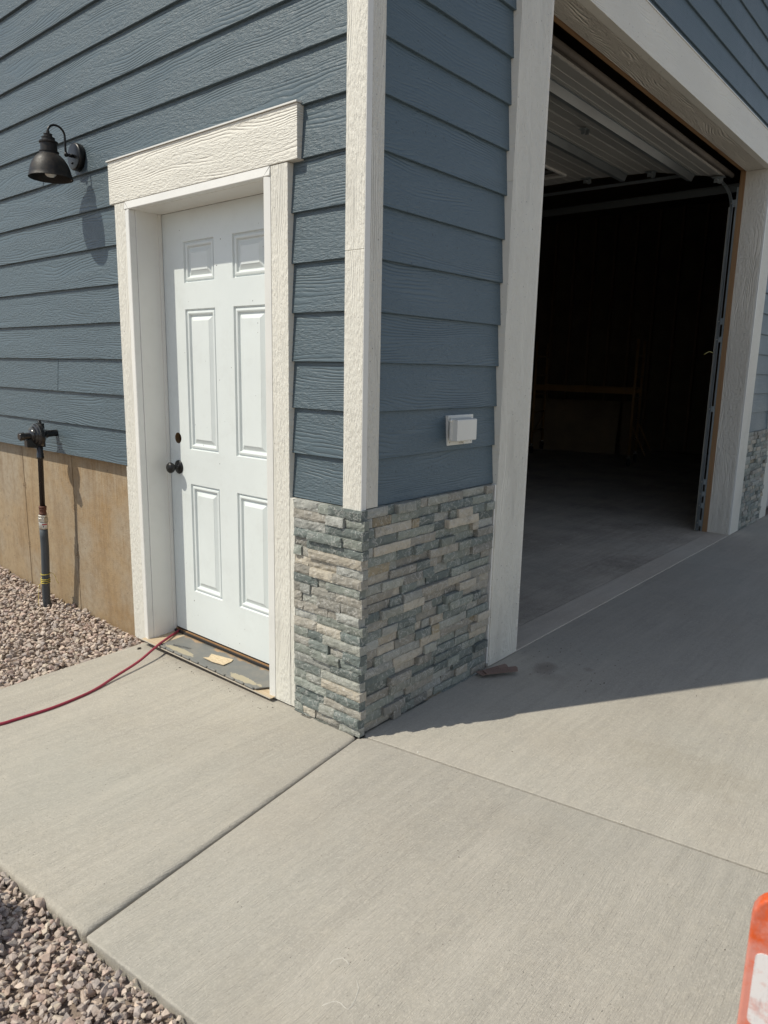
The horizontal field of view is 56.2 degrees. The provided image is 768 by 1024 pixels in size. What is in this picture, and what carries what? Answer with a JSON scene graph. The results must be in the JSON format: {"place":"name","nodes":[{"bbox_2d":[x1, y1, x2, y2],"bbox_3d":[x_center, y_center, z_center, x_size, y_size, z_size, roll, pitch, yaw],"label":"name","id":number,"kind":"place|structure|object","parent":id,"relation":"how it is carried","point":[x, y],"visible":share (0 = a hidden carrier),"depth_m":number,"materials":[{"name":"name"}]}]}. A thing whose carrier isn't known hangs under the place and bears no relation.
{"place":"outdoors","nodes":[
{"label":"outdoors","id":0,"kind":"place"},
{"bbox_2d":[0,642,356,942],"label":"walkway","id":1,"kind":"structure","parent":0,"point":[127,788],"depth_m":2.54,"materials":[{"name":"concrete"}]},
{"bbox_2d":[0,628,181,725],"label":"air hose","id":2,"kind":"object","parent":1,"relation":"on","point":[90,691],"visible":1,"depth_m":3.14,"materials":[{"name":"red rubber"}]},
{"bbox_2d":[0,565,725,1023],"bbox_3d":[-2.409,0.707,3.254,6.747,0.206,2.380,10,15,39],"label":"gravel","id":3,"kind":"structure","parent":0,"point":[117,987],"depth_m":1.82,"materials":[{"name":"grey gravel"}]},
{"bbox_2d":[87,738,767,1023],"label":"driveway","id":4,"kind":"structure","parent":0,"point":[519,907],"depth_m":1.88,"materials":[{"name":"concrete"}]},
{"bbox_2d":[322,957,358,1008],"bbox_3d":[-0.095,1.094,1.672,0.079,0.002,0.143,2,11,4],"label":"chalk scribble","id":5,"kind":"object","parent":4,"relation":"on","point":[356,994],"visible":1,"depth_m":1.63,"materials":[{"name":"white"}]},
{"bbox_2d":[737,892,767,1023],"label":"folding barricade","id":6,"kind":"object","parent":4,"relation":"on","point":[753,1006],"visible":1,"depth_m":1.01,"materials":[{"name":"orange plastic"}]},
{"bbox_2d":[358,562,767,874],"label":"driveway","id":7,"kind":"structure","parent":0,"point":[662,733],"depth_m":2.98,"materials":[{"name":"concrete"}]},
{"bbox_2d":[476,664,507,675],"bbox_3d":[0.520,0.746,3.403,0.183,0.003,0.046,-6,13,-33],"label":"perforated plate","id":8,"kind":"object","parent":7,"relation":"on","point":[482,672],"visible":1,"depth_m":3.41,"materials":[{"name":"metal"}]},
{"bbox_2d":[483,666,517,674],"bbox_3d":[0.554,0.745,3.383,0.173,0.003,0.053,-2,12,-17],"label":"perforated plate","id":9,"kind":"object","parent":8,"relation":"on","point":[501,670],"visible":1,"depth_m":3.38,"materials":[{"name":"metal"}]},
{"bbox_2d":[485,532,728,667],"bbox_3d":[1.764,0.547,5.093,0.172,0.188,4.120,10,15,39],"label":"threshold strip","id":10,"kind":"object","parent":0,"point":[537,628],"visible":0.36,"depth_m":4.68,"materials":[{"name":"concrete"}]},
{"bbox_2d":[518,447,767,626],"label":"garage floor","id":11,"kind":"structure","parent":0,"point":[601,519],"depth_m":7.23,"materials":[{"name":"grey concrete"}]},
{"bbox_2d":[528,398,620,453],"bbox_3d":[3.449,-1.638,13.540,1.844,0.950,0.268,7,13,27],"label":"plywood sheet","id":12,"kind":"object","parent":11,"relation":"on","point":[587,426],"visible":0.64,"depth_m":13.45,"materials":[{"name":"brown wood"}]},
{"bbox_2d":[529,339,650,466],"bbox_3d":[3.449,-1.921,12.340,0.800,1.968,3.013,-7,14,-35],"label":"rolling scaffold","id":13,"kind":"object","parent":11,"relation":"on","point":[633,390],"visible":1,"depth_m":11.90,"materials":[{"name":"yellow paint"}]},
{"bbox_2d":[682,515,767,573],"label":"driveway","id":14,"kind":"structure","parent":0,"point":[745,548],"depth_m":5.91,"materials":[{"name":"concrete"}]},
{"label":"ground","id":15,"kind":"structure","parent":0,"visible":0},
{"bbox_2d":[0,0,767,738],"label":"garage building","id":16,"kind":"structure","parent":15,"relation":"on","point":[286,286],"depth_m":3.31,"materials":[{"name":"blue wood"}]},
{"bbox_2d":[17,420,57,607],"bbox_3d":[-1.975,0.054,4.141,0.181,1.164,0.216,4,12,13],"label":"gas riser","id":17,"kind":"object","parent":16,"relation":"attached to","point":[36,435],"visible":1,"depth_m":4.10,"materials":[{"name":"metal"}]},
{"bbox_2d":[38,572,56,602],"bbox_3d":[-2.006,0.451,4.273,0.136,0.219,0.062,6,12,24],"label":"tracer wire","id":18,"kind":"object","parent":17,"relation":"attached to","point":[44,583],"visible":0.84,"depth_m":4.26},
{"bbox_2d":[28,124,84,183],"bbox_3d":[-1.589,-1.735,3.460,0.201,0.252,0.250,10,15,39],"label":"wall lamp","id":19,"kind":"object","parent":16,"relation":"attached to","point":[48,163],"visible":1,"depth_m":3.43,"materials":[{"name":"black metal"}]},
{"bbox_2d":[161,193,268,664],"bbox_3d":[-0.735,-0.333,3.315,0.924,2.062,0.111,10,15,39],"label":"entry door","id":20,"kind":"structure","parent":16,"relation":"in","point":[214,271],"depth_m":3.35,"materials":[{"name":"white metal"}]},
{"bbox_2d":[446,414,476,445],"bbox_3d":[0.334,-0.345,3.031,0.072,0.126,0.208,10,15,39],"label":"outdoor electrical outlet cover","id":21,"kind":"object","parent":16,"relation":"attached to","point":[461,428],"visible":1,"depth_m":2.99,"materials":[{"name":"white plastic"}]},
{"bbox_2d":[544,34,734,185],"bbox_3d":[0.573,-2.879,5.660,3.118,0.249,3.740,10,15,39],"label":"overhead door","id":22,"kind":"structure","parent":16,"relation":"in","point":[596,128],"depth_m":5.29,"materials":[{"name":"grey metal"}]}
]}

